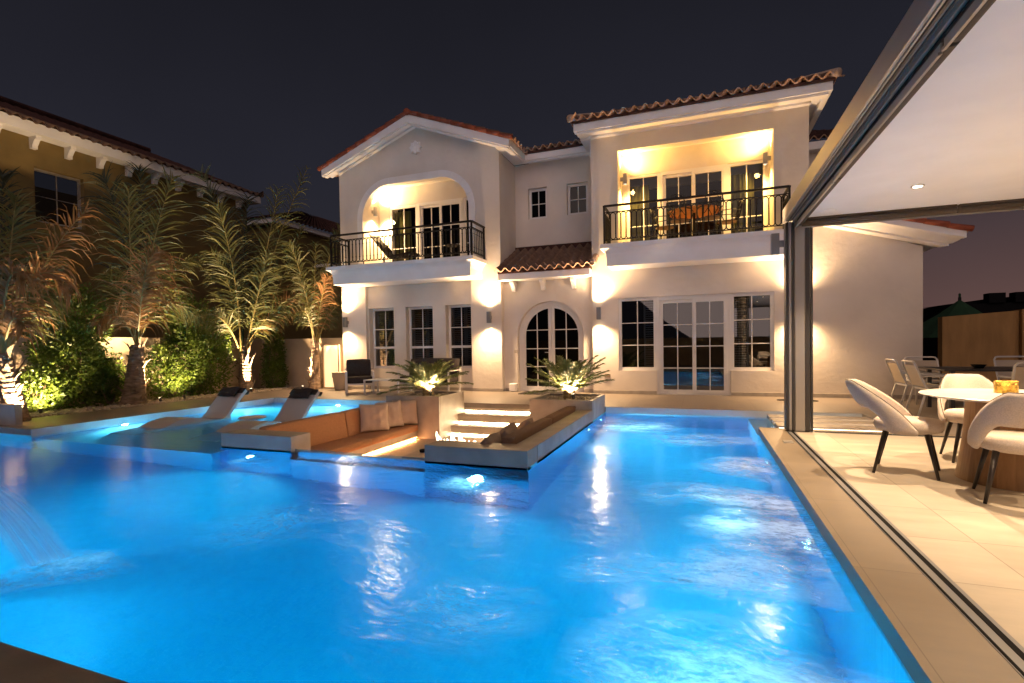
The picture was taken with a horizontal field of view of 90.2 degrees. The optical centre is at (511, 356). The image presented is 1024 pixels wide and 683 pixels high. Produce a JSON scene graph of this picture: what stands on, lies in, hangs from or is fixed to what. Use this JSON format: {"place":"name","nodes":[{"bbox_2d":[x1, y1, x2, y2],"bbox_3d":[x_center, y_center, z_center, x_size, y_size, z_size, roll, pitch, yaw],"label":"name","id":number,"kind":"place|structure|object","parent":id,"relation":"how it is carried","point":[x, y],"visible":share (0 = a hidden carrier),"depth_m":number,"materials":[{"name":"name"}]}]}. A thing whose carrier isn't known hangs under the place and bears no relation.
{"place":"outdoors","nodes":[
{"label":"outdoors","id":0,"kind":"place"},
{"bbox_2d":[0,642,128,682],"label":"pavement","id":1,"kind":"structure","parent":0,"point":[19,665],"depth_m":2.00,"materials":[{"name":"stone"}]},
{"bbox_2d":[0,96,263,337],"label":"neighbour house","id":2,"kind":"structure","parent":0,"point":[52,157],"depth_m":16.78,"materials":[{"name":"yellow paint"}]},
{"bbox_2d":[34,168,81,229],"bbox_3d":[-14.119,-4.861,15.817,0.050,1.630,1.300,0,1,20],"label":"window","id":3,"kind":"structure","parent":2,"relation":"in","point":[56,189],"depth_m":15.79,"materials":[{"name":"black glass"}]},
{"bbox_2d":[29,386,298,417],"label":"gravel","id":4,"kind":"structure","parent":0,"point":[36,414],"depth_m":11.58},
{"bbox_2d":[0,403,22,425],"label":"stone kerb","id":5,"kind":"structure","parent":4,"relation":"on","point":[10,414],"depth_m":8.81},
{"bbox_2d":[18,282,125,412],"bbox_3d":[-9.737,-0.245,11.231,1.379,2.905,2.443,0,1,20],"label":"shrub","id":6,"kind":"object","parent":4,"relation":"on","point":[46,381],"visible":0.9,"depth_m":11.15,"materials":[{"name":"green plant"}]},
{"bbox_2d":[93,366,120,405],"bbox_3d":[-9.249,0.685,11.749,0.464,0.981,0.592,-1,1,11],"label":"shrub","id":7,"kind":"object","parent":4,"relation":"on","point":[105,396],"visible":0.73,"depth_m":11.67,"materials":[{"name":"green plant"}]},
{"bbox_2d":[77,160,207,404],"bbox_3d":[-8.428,-1.906,11.673,2.574,6.128,3.479,-2,2,-33],"label":"palm tree","id":8,"kind":"object","parent":4,"relation":"on","point":[136,306],"visible":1,"depth_m":11.72,"materials":[{"name":"green plant"}]},
{"bbox_2d":[144,293,236,398],"bbox_3d":[-8.709,-0.329,13.914,1.398,2.896,2.485,0,1,20],"label":"shrub","id":9,"kind":"object","parent":4,"relation":"on","point":[203,347],"visible":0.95,"depth_m":13.79,"materials":[{"name":"green plant"}]},
{"bbox_2d":[184,164,332,390],"bbox_3d":[-7.784,-2.687,15.350,2.715,7.464,5.275,0,1,20],"label":"palm tree","id":10,"kind":"object","parent":4,"relation":"on","point":[245,373],"visible":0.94,"depth_m":14.84,"materials":[{"name":"green plant"}]},
{"bbox_2d":[259,330,288,388],"bbox_3d":[-7.488,0.072,15.999,0.910,1.944,0.945,0,1,20],"label":"shrub","id":11,"kind":"object","parent":4,"relation":"on","point":[274,366],"visible":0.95,"depth_m":15.92,"materials":[{"name":"green plant"}]},
{"bbox_2d":[0,387,334,434],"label":"path","id":12,"kind":"structure","parent":0,"point":[26,427],"depth_m":10.35,"materials":[{"name":"stone"}]},
{"bbox_2d":[0,167,103,421],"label":"palm tree","id":13,"kind":"object","parent":12,"relation":"on","point":[28,300],"visible":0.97,"depth_m":8.96,"materials":[{"name":"green plant"}]},
{"bbox_2d":[279,223,341,388],"bbox_3d":[-5.912,-1.709,15.632,1.472,5.436,2.923,0,1,20],"label":"palm tree","id":14,"kind":"object","parent":12,"relation":"on","point":[314,381],"visible":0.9,"depth_m":15.47,"materials":[{"name":"plant"}]},
{"bbox_2d":[322,344,339,387],"bbox_3d":[-5.509,0.286,15.573,0.620,1.340,0.090,0,1,20],"label":"light screen","id":15,"kind":"object","parent":12,"relation":"on","point":[330,361],"visible":0.83,"depth_m":15.61,"materials":[{"name":"yellow"}]},
{"bbox_2d":[238,415,266,419],"bbox_3d":[-5.088,1.347,10.003,0.500,0.345,0.500,0,1,20],"label":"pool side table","id":16,"kind":"object","parent":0,"point":[253,417],"visible":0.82,"depth_m":9.90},
{"bbox_2d":[247,211,342,338],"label":"neighbour house","id":17,"kind":"structure","parent":0,"point":[315,236],"depth_m":26.33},
{"bbox_2d":[367,435,485,457],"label":"lounge floor","id":18,"kind":"structure","parent":0,"point":[405,448],"depth_m":9.35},
{"bbox_2d":[221,429,424,460],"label":"lounge wall","id":19,"kind":"structure","parent":18,"relation":"on","point":[271,440],"depth_m":6.92,"materials":[{"name":"stone"}]},
{"bbox_2d":[259,408,417,455],"bbox_3d":[-2.791,1.327,8.786,0.780,0.727,3.242,0,1,20],"label":"built in sofa","id":20,"kind":"object","parent":18,"relation":"on","point":[338,433],"visible":0.63,"depth_m":8.62,"materials":[{"name":"brown"}]},
{"bbox_2d":[359,403,389,432],"bbox_3d":[-2.534,1.121,9.401,0.560,0.520,0.235,2,-14,-35],"label":"cushion","id":21,"kind":"object","parent":20,"relation":"on","point":[374,417],"visible":1,"depth_m":9.31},
{"bbox_2d":[375,400,403,427],"bbox_3d":[-2.341,1.107,9.770,0.540,0.520,0.238,-5,-9,-40],"label":"cushion","id":22,"kind":"object","parent":20,"relation":"on","point":[395,418],"visible":0.61,"depth_m":9.75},
{"bbox_2d":[401,400,417,423],"bbox_3d":[-2.114,1.105,10.111,0.520,0.500,0.236,1,-12,-32],"label":"cushion","id":23,"kind":"object","parent":20,"relation":"on","point":[409,411],"visible":0.55,"depth_m":10.07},
{"bbox_2d":[386,391,463,438],"bbox_3d":[-1.822,1.213,10.866,1.240,0.870,1.148,0,1,20],"label":"planter","id":24,"kind":"object","parent":18,"relation":"on","point":[439,414],"visible":0.55,"depth_m":10.28,"materials":[{"name":"stone"}]},
{"bbox_2d":[377,359,473,395],"bbox_3d":[-1.838,0.447,10.870,1.929,0.821,1.895,0,1,20],"label":"cycad","id":25,"kind":"object","parent":24,"relation":"in","point":[428,377],"visible":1,"depth_m":10.62,"materials":[{"name":"plant"}]},
{"bbox_2d":[402,392,596,399],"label":"pebbles","id":26,"kind":"object","parent":24,"relation":"on","point":[555,397],"visible":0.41,"depth_m":10.04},
{"bbox_2d":[402,431,483,459],"bbox_3d":[-0.829,1.425,7.707,0.920,0.520,1.600,0,1,20],"label":"fire table","id":27,"kind":"object","parent":18,"relation":"on","point":[418,454],"visible":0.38,"depth_m":7.84,"materials":[{"name":"stone"}]},
{"bbox_2d":[425,410,592,469],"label":"bench wall","id":28,"kind":"structure","parent":18,"relation":"on","point":[528,452],"depth_m":5.95,"materials":[{"name":"stone"}]},
{"bbox_2d":[501,406,575,443],"bbox_3d":[0.255,1.288,7.659,0.780,0.762,3.242,0,1,20],"label":"built in sofa","id":29,"kind":"object","parent":18,"relation":"on","point":[522,433],"visible":0.21,"depth_m":6.96,"materials":[{"name":"brown"}]},
{"bbox_2d":[480,431,500,444],"bbox_3d":[-0.307,1.190,6.289,0.289,0.490,0.600,20,6,13],"label":"cushion","id":30,"kind":"object","parent":29,"relation":"on","point":[493,438],"visible":0.15,"depth_m":6.25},
{"bbox_2d":[500,421,516,439],"bbox_3d":[-0.100,1.163,6.891,0.273,0.510,0.620,20,9,11],"label":"cushion","id":31,"kind":"object","parent":29,"relation":"on","point":[509,428],"visible":0.16,"depth_m":6.79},
{"bbox_2d":[517,418,533,429],"bbox_3d":[0.193,1.151,7.627,0.267,0.490,0.640,20,-1,8],"label":"cushion","id":32,"kind":"object","parent":29,"relation":"on","point":[525,422],"visible":0.26,"depth_m":7.43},
{"bbox_2d":[529,393,604,421],"bbox_3d":[1.087,1.193,9.742,1.175,0.870,1.238,0,1,20],"label":"planter","id":33,"kind":"object","parent":18,"relation":"on","point":[540,408],"visible":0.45,"depth_m":9.27,"materials":[{"name":"stone"}]},
{"bbox_2d":[524,354,614,399],"bbox_3d":[1.060,0.398,9.719,1.727,0.880,1.925,0,1,20],"label":"cycad","id":34,"kind":"object","parent":33,"relation":"in","point":[569,384],"visible":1,"depth_m":9.55,"materials":[{"name":"plant"}]},
{"bbox_2d":[31,398,861,436],"bbox_3d":[-0.967,1.222,8.477,12.810,0.296,5.060,0,1,20],"label":"pool edge","id":35,"kind":"object","parent":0,"point":[138,418],"visible":0.31,"depth_m":9.66,"materials":[{"name":"stone"}]},
{"bbox_2d":[0,402,911,682],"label":"water","id":36,"kind":"structure","parent":0,"point":[632,548],"depth_m":3.21,"materials":[{"name":"liquid"}]},
{"bbox_2d":[0,412,914,682],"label":"pool floor","id":37,"kind":"structure","parent":0,"point":[867,609],"depth_m":4.45,"materials":[{"name":"tile"}]},
{"bbox_2d":[774,422,881,431],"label":"stepping slab","id":38,"kind":"structure","parent":37,"relation":"on","point":[839,427],"depth_m":7.34,"materials":[{"name":"stone"}]},
{"bbox_2d":[451,407,529,436],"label":"lounge steps","id":39,"kind":"structure","parent":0,"point":[486,422],"depth_m":10.61,"materials":[{"name":"white"}]},
{"bbox_2d":[0,0,1023,423],"label":"sky","id":40,"kind":"structure","parent":0,"point":[254,91],"materials":[{"name":"black"}]},
{"bbox_2d":[275,378,963,415],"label":"terrace","id":41,"kind":"structure","parent":0,"point":[503,399],"depth_m":10.87,"materials":[{"name":"stone"}]},
{"bbox_2d":[331,372,344,389],"bbox_3d":[-5.079,0.714,15.143,0.530,0.528,0.530,0,1,20],"label":"flower pot","id":42,"kind":"object","parent":41,"relation":"on","point":[338,380],"visible":0.82,"depth_m":14.94,"materials":[{"name":"beige"}]},
{"bbox_2d":[345,359,374,393],"bbox_3d":[-4.241,0.529,14.162,0.745,0.921,0.782,-1,1,-20],"label":"armchair","id":43,"kind":"object","parent":41,"relation":"on","point":[358,371],"visible":0.94,"depth_m":14.25,"materials":[{"name":"fabric"}]},
{"bbox_2d":[363,378,411,394],"bbox_3d":[-3.280,0.790,13.462,1.060,0.399,0.630,0,1,20],"label":"coffee table","id":44,"kind":"object","parent":41,"relation":"on","point":[381,379],"visible":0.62,"depth_m":13.38,"materials":[{"name":"white metal"}]},
{"bbox_2d":[398,358,460,392],"bbox_3d":[-2.244,0.503,13.961,1.555,0.921,0.782,0,1,20],"label":"outdoor sofa","id":45,"kind":"object","parent":41,"relation":"on","point":[456,361],"visible":0.39,"depth_m":13.97,"materials":[{"name":"black metal"}]},
{"bbox_2d":[509,383,517,390],"bbox_3d":[0.035,0.818,13.704,0.190,0.210,0.180,0,1,20],"label":"utility box","id":46,"kind":"object","parent":41,"relation":"on","point":[513,386],"visible":1,"depth_m":13.63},
{"bbox_2d":[518,391,562,394],"bbox_3d":[0.857,0.925,13.041,1.250,0.017,0.700,0,1,20],"label":"doormat","id":47,"kind":"object","parent":41,"relation":"on","point":[542,393],"visible":0.51,"depth_m":13.04,"materials":[{"name":"grey"}]},
{"bbox_2d":[885,358,941,404],"bbox_3d":[7.178,0.479,9.146,0.697,0.898,0.583,0,1,20],"label":"sling chair","id":48,"kind":"object","parent":41,"relation":"on","point":[896,373],"visible":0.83,"depth_m":9.14,"materials":[{"name":"fabric"}]},
{"bbox_2d":[903,356,939,403],"bbox_3d":[8.057,0.447,9.900,0.583,0.898,0.697,0,1,20],"label":"sling chair","id":49,"kind":"object","parent":41,"relation":"on","point":[927,362],"visible":0.36,"depth_m":10.12,"materials":[{"name":"fabric"}]},
{"bbox_2d":[901,360,964,415],"bbox_3d":[6.891,0.501,8.368,0.697,0.898,0.583,0,1,20],"label":"sling chair","id":50,"kind":"object","parent":41,"relation":"on","point":[914,375],"visible":0.76,"depth_m":8.45,"materials":[{"name":"white metal"}]},
{"bbox_2d":[923,293,981,337],"bbox_3d":[12.709,-0.545,14.485,2.864,2.520,2.864,-1,1,-2],"label":"canopy","id":51,"kind":"object","parent":41,"relation":"on","point":[957,308],"visible":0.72,"depth_m":14.24,"materials":[{"name":"green fabric"}]},
{"bbox_2d":[918,366,1023,408],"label":"terrace table","id":52,"kind":"object","parent":41,"relation":"on","point":[951,369],"visible":0.58,"depth_m":8.65,"materials":[{"name":"grey"}]},
{"bbox_2d":[970,364,986,367],"bbox_3d":[7.841,0.160,8.572,0.210,0.063,0.210,0,1,20],"label":"bowl","id":53,"kind":"object","parent":52,"relation":"on","point":[978,365],"visible":0.98,"depth_m":8.54,"materials":[{"name":"black"}]},
{"bbox_2d":[938,309,1023,384],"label":"side wall","id":54,"kind":"structure","parent":41,"relation":"on","point":[982,338],"depth_m":11.93,"materials":[{"name":"brown"}]},
{"bbox_2d":[993,356,1023,378],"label":"sling chair","id":55,"kind":"object","parent":41,"relation":"on","point":[1005,362],"visible":0.32,"depth_m":9.68,"materials":[{"name":"fabric"}]},
{"bbox_2d":[317,67,974,398],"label":"house","id":56,"kind":"structure","parent":0,"point":[700,314],"depth_m":12.66,"materials":[{"name":"paint"}]},
{"bbox_2d":[343,317,348,326],"bbox_3d":[-4.985,-1.037,15.316,0.100,0.300,0.175,0,1,20],"label":"wall lamp","id":57,"kind":"object","parent":56,"relation":"attached to","point":[345,322],"visible":1,"depth_m":15.24,"materials":[{"name":"grey metal"}]},
{"bbox_2d":[371,207,377,215],"bbox_3d":[-4.183,-4.405,15.496,0.165,0.260,0.090,0,1,20],"label":"wall lamp","id":58,"kind":"object","parent":56,"relation":"attached to","point":[374,212],"visible":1,"depth_m":15.45,"materials":[{"name":"grey metal"}]},
{"bbox_2d":[373,308,394,367],"bbox_3d":[-3.787,-0.556,15.344,0.868,1.780,0.060,0,1,20],"label":"window","id":59,"kind":"structure","parent":56,"relation":"in","point":[383,319],"depth_m":15.37,"materials":[{"name":"glass"}]},
{"bbox_2d":[369,234,419,261],"bbox_3d":[-3.405,-3.084,14.767,1.393,0.968,0.500,0,1,20],"label":"deck chair","id":60,"kind":"object","parent":56,"relation":"on","point":[390,252],"visible":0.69,"depth_m":14.69,"materials":[{"name":"black metal"}]},
{"bbox_2d":[389,204,417,261],"bbox_3d":[-3.288,-3.621,15.615,1.018,2.000,0.060,0,1,20],"label":"window","id":61,"kind":"structure","parent":56,"relation":"in","point":[405,215],"depth_m":15.60,"materials":[{"name":"glass"}]},
{"bbox_2d":[330,220,484,266],"bbox_3d":[-2.957,-3.034,14.149,4.460,0.902,0.850,0,1,20],"label":"balcony railing","id":62,"kind":"object","parent":56,"relation":"on","point":[341,240],"visible":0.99,"depth_m":13.71,"materials":[{"name":"black metal"}]},
{"bbox_2d":[409,307,432,360],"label":"window","id":63,"kind":"structure","parent":56,"relation":"in","point":[420,318],"depth_m":14.92,"materials":[{"name":"white plastic"}]},
{"bbox_2d":[420,204,439,258],"bbox_3d":[-2.399,-3.593,15.308,0.738,1.910,0.060,0,1,20],"label":"sliding door","id":64,"kind":"structure","parent":56,"relation":"in","point":[429,214],"depth_m":15.32,"materials":[{"name":"glass"}]},
{"bbox_2d":[439,201,462,257],"bbox_3d":[-1.799,-3.595,15.000,0.738,1.910,0.113,0,1,20],"label":"sliding door","id":65,"kind":"structure","parent":56,"relation":"in","point":[448,211],"depth_m":15.01,"materials":[{"name":"glass"}]},
{"bbox_2d":[445,244,459,256],"bbox_3d":[-1.629,-2.835,13.958,0.400,0.451,0.400,0,1,20],"label":"stool","id":66,"kind":"object","parent":56,"relation":"on","point":[452,245],"visible":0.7,"depth_m":13.91,"materials":[{"name":"brown fabric"}]},
{"bbox_2d":[448,305,471,367],"bbox_3d":[-1.419,-0.573,14.468,0.798,1.780,0.060,0,1,20],"label":"window","id":67,"kind":"structure","parent":56,"relation":"in","point":[460,345],"depth_m":14.47,"materials":[{"name":"glass"}]},
{"bbox_2d":[464,197,468,255],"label":"window","id":68,"kind":"structure","parent":56,"relation":"in","point":[466,209],"depth_m":14.87,"materials":[{"name":"white plastic"}]},
{"bbox_2d":[486,312,491,322],"bbox_3d":[-0.604,-1.058,13.697,0.100,0.300,0.175,0,1,20],"label":"wall lamp","id":69,"kind":"object","parent":56,"relation":"attached to","point":[488,316],"visible":1,"depth_m":13.62,"materials":[{"name":"grey metal"}]},
{"bbox_2d":[523,305,551,389],"bbox_3d":[0.680,-0.237,13.719,0.797,2.257,0.122,0,1,20],"label":"door","id":70,"kind":"structure","parent":56,"relation":"in","point":[537,333],"depth_m":13.75,"materials":[{"name":"white plastic"}]},
{"bbox_2d":[529,188,546,218],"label":"window","id":71,"kind":"structure","parent":56,"relation":"in","point":[537,197],"depth_m":14.65,"materials":[{"name":"white plastic"}]},
{"bbox_2d":[551,305,581,390],"bbox_3d":[1.439,-0.243,13.475,0.797,2.257,0.054,0,1,20],"label":"door","id":72,"kind":"structure","parent":56,"relation":"in","point":[566,332],"depth_m":13.47,"materials":[{"name":"glass"}]},
{"bbox_2d":[568,182,587,214],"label":"window","id":73,"kind":"structure","parent":56,"relation":"in","point":[577,193],"depth_m":14.25,"materials":[{"name":"white glass"}]},
{"bbox_2d":[596,307,600,319],"bbox_3d":[2.163,-1.078,12.674,0.100,0.300,0.175,0,1,20],"label":"wall lamp","id":74,"kind":"object","parent":56,"relation":"attached to","point":[598,313],"visible":1,"depth_m":12.59,"materials":[{"name":"grey metal"}]},
{"bbox_2d":[620,173,626,184],"bbox_3d":[2.823,-4.495,12.904,0.165,0.260,0.090,0,1,20],"label":"wall lamp","id":75,"kind":"object","parent":56,"relation":"attached to","point":[624,178],"visible":1,"depth_m":12.85,"materials":[{"name":"grey metal"}]},
{"bbox_2d":[618,297,656,369],"bbox_3d":[3.087,-0.559,12.526,0.918,1.780,0.060,0,1,20],"label":"window","id":76,"kind":"structure","parent":56,"relation":"in","point":[637,316],"depth_m":12.52,"materials":[{"name":"glass"}]},
{"bbox_2d":[627,173,660,241],"bbox_3d":[3.382,-3.663,13.095,0.838,1.990,0.060,0,1,20],"label":"window","id":77,"kind":"structure","parent":56,"relation":"in","point":[646,187],"depth_m":13.09,"materials":[{"name":"white glass"}]},
{"bbox_2d":[650,208,675,239],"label":"iron chair","id":78,"kind":"object","parent":56,"relation":"on","point":[665,227],"visible":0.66,"depth_m":12.26,"materials":[{"name":"black"}]},
{"bbox_2d":[660,299,692,392],"bbox_3d":[3.978,-0.251,12.248,0.818,2.230,0.060,0,1,20],"label":"sliding door","id":79,"kind":"structure","parent":56,"relation":"in","point":[676,321],"depth_m":12.26,"materials":[{"name":"glass"}]},
{"bbox_2d":[663,172,691,238],"bbox_3d":[4.191,-3.634,12.818,0.768,1.900,0.060,0,1,20],"label":"sliding door","id":80,"kind":"structure","parent":56,"relation":"in","point":[681,184],"depth_m":12.82,"materials":[{"name":"white glass"}]},
{"bbox_2d":[666,194,692,238],"bbox_3d":[3.780,-3.128,11.534,0.520,0.980,0.567,0,2,35],"label":"iron chair","id":81,"kind":"object","parent":56,"relation":"on","point":[677,221],"visible":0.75,"depth_m":11.46,"materials":[{"name":"black"}]},
{"bbox_2d":[670,205,721,236],"bbox_3d":[4.239,-3.016,11.869,1.200,0.723,1.200,0,1,20],"label":"bistro table","id":82,"kind":"object","parent":56,"relation":"on","point":[711,208],"visible":0.52,"depth_m":11.83,"materials":[{"name":"brown wood"}]},
{"bbox_2d":[603,185,790,243],"bbox_3d":[4.068,-3.084,11.552,3.880,0.902,0.850,0,1,20],"label":"balcony railing","id":83,"kind":"object","parent":56,"relation":"on","point":[607,238],"visible":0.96,"depth_m":11.17,"materials":[{"name":"black metal"}]},
{"bbox_2d":[692,167,724,235],"bbox_3d":[4.824,-3.637,12.526,0.758,1.900,0.060,0,1,20],"label":"sliding door","id":84,"kind":"structure","parent":56,"relation":"in","point":[703,181],"depth_m":12.51,"materials":[{"name":"glass"}]},
{"bbox_2d":[692,297,727,393],"bbox_3d":[4.625,-0.254,11.922,0.758,2.230,0.113,0,1,20],"label":"sliding door","id":85,"kind":"structure","parent":56,"relation":"in","point":[709,315],"depth_m":11.94,"materials":[{"name":"glass"}]},
{"bbox_2d":[698,189,723,235],"bbox_3d":[4.399,-3.132,11.284,0.520,0.980,0.567,-1,1,5],"label":"iron chair","id":86,"kind":"object","parent":56,"relation":"on","point":[711,216],"visible":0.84,"depth_m":11.14,"materials":[{"name":"black"}]},
{"bbox_2d":[716,199,743,233],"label":"iron chair","id":87,"kind":"object","parent":56,"relation":"on","point":[735,220],"visible":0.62,"depth_m":11.65,"materials":[{"name":"black"}]},
{"bbox_2d":[727,160,766,233],"bbox_3d":[5.642,-3.679,12.259,0.858,1.990,0.060,0,1,20],"label":"window","id":88,"kind":"structure","parent":56,"relation":"in","point":[750,174],"depth_m":12.24,"materials":[{"name":"glass"}]},
{"bbox_2d":[730,291,773,370],"bbox_3d":[5.474,-0.576,11.643,0.908,1.780,0.060,0,1,20],"label":"window","id":89,"kind":"structure","parent":56,"relation":"in","point":[752,313],"depth_m":11.64,"materials":[{"name":"glass"}]},
{"bbox_2d":[763,152,770,164],"bbox_3d":[5.884,-4.577,11.771,0.165,0.260,0.090,0,1,20],"label":"wall lamp","id":90,"kind":"object","parent":56,"relation":"attached to","point":[766,158],"visible":1,"depth_m":11.74,"materials":[{"name":"grey metal"}]},
{"bbox_2d":[767,414,873,420],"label":"stepping slab","id":91,"kind":"structure","parent":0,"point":[769,416],"depth_m":8.21,"materials":[{"name":"stone"}]},
{"bbox_2d":[770,418,873,425],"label":"stepping slab","id":92,"kind":"structure","parent":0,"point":[816,421],"depth_m":7.79,"materials":[{"name":"stone"}]},
{"bbox_2d":[796,432,1023,646],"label":"pergola floor","id":93,"kind":"structure","parent":0,"point":[961,534],"depth_m":3.69,"materials":[{"name":"tile"}]},
{"bbox_2d":[845,378,944,480],"bbox_3d":[3.626,0.651,4.856,0.761,0.862,0.586,0,2,40],"label":"dining chair","id":94,"kind":"object","parent":93,"relation":"on","point":[894,416],"visible":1,"depth_m":4.72,"materials":[{"name":"fabric"}]},
{"bbox_2d":[782,0,1023,678],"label":"pergola","id":95,"kind":"object","parent":93,"relation":"on","point":[936,106],"visible":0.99,"depth_m":4.17,"materials":[{"name":"silver metal"}]},
{"bbox_2d":[770,233,783,255],"bbox_3d":[3.684,-1.562,7.082,0.160,0.290,0.100,0,1,20],"label":"wall lamp","id":96,"kind":"object","parent":95,"relation":"attached to","point":[776,244],"visible":1,"depth_m":7.05,"materials":[{"name":"grey metal"}]},
{"bbox_2d":[816,209,835,213],"bbox_3d":[4.019,-1.858,6.524,0.220,0.011,0.220,0,1,20],"label":"ceiling speaker","id":97,"kind":"object","parent":95,"relation":"attached to","point":[824,211],"visible":1,"depth_m":6.50},
{"bbox_2d":[910,184,924,187],"bbox_3d":[4.379,-1.840,5.506,0.124,0.012,0.124,0,1,20],"label":"ceiling spot","id":98,"kind":"object","parent":95,"relation":"attached to","point":[917,185],"visible":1,"depth_m":5.49,"materials":[{"name":"white metal"}]},
{"bbox_2d":[937,373,992,462],"bbox_3d":[4.767,0.623,5.287,0.586,0.862,0.761,0,2,28],"label":"dining chair","id":99,"kind":"object","parent":93,"relation":"on","point":[957,380],"visible":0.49,"depth_m":5.42,"materials":[{"name":"fabric"}]},
{"bbox_2d":[918,388,1023,491],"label":"dining table","id":100,"kind":"object","parent":93,"relation":"on","point":[1009,473],"visible":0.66,"depth_m":4.37,"materials":[{"name":"stone"}]},
{"bbox_2d":[993,380,1018,392],"bbox_3d":[4.418,0.268,4.561,0.164,0.106,0.164,0,1,20],"label":"candle holder","id":101,"kind":"object","parent":100,"relation":"on","point":[1002,386],"visible":0.92,"depth_m":4.51,"materials":[{"name":"gold metal"}]},
{"bbox_2d":[967,392,1023,503],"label":"dining chair","id":102,"kind":"object","parent":93,"relation":"on","point":[1005,409],"visible":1,"depth_m":3.80,"materials":[{"name":"fabric"}]},
{"bbox_2d":[862,414,962,434],"bbox_3d":[10.007,1.003,6.068,9.450,0.100,1.930,0,1,20],"label":"terrace strip","id":103,"kind":"object","parent":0,"point":[952,430],"visible":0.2,"depth_m":7.75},
{"bbox_2d":[997,361,1023,389],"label":"sling chair","id":104,"kind":"object","parent":103,"relation":"on","point":[1017,373],"visible":0.52,"depth_m":7.47,"materials":[{"name":"fabric"}]},
{"bbox_2d":[923,292,1023,359],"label":"distant house","id":105,"kind":"structure","parent":0,"point":[995,302],"depth_m":17.47,"materials":[{"name":"black"}]},
{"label":"pool shelf","id":106,"kind":"structure","parent":0,"visible":0},
{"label":"shelf top","id":107,"kind":"structure","parent":106,"relation":"on","visible":0},
{"bbox_2d":[139,387,249,427],"bbox_3d":[-6.205,1.094,9.726,0.636,0.897,2.380,0,1,20],"label":"pool lounger","id":108,"kind":"object","parent":107,"relation":"on","point":[226,401],"visible":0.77,"depth_m":10.34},
{"bbox_2d":[215,388,322,431],"bbox_3d":[-4.441,1.082,9.074,0.636,0.897,2.380,0,1,20],"label":"pool lounger","id":109,"kind":"object","parent":107,"relation":"on","point":[298,403],"visible":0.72,"depth_m":9.74,"materials":[{"name":"plastic"}]},
{"label":"ground","id":110,"kind":"structure","parent":0,"visible":0},
{"bbox_2d":[0,336,343,410],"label":"garden wall","id":111,"kind":"structure","parent":110,"relation":"on","point":[297,354],"depth_m":15.89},
{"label":"pergola base","id":112,"kind":"structure","parent":0,"visible":0},
{"bbox_2d":[758,427,1023,682],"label":"pool coping","id":113,"kind":"object","parent":112,"relation":"on","point":[932,634],"visible":1,"depth_m":2.56,"materials":[{"name":"stone"}]},
{"bbox_2d":[782,440,793,442],"bbox_3d":[3.403,1.045,6.286,0.110,0.011,0.160,0,1,20],"label":"floor hatch","id":114,"kind":"object","parent":113,"relation":"on","point":[787,441],"visible":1,"depth_m":6.27,"materials":[{"name":"beige metal"}]}
]}

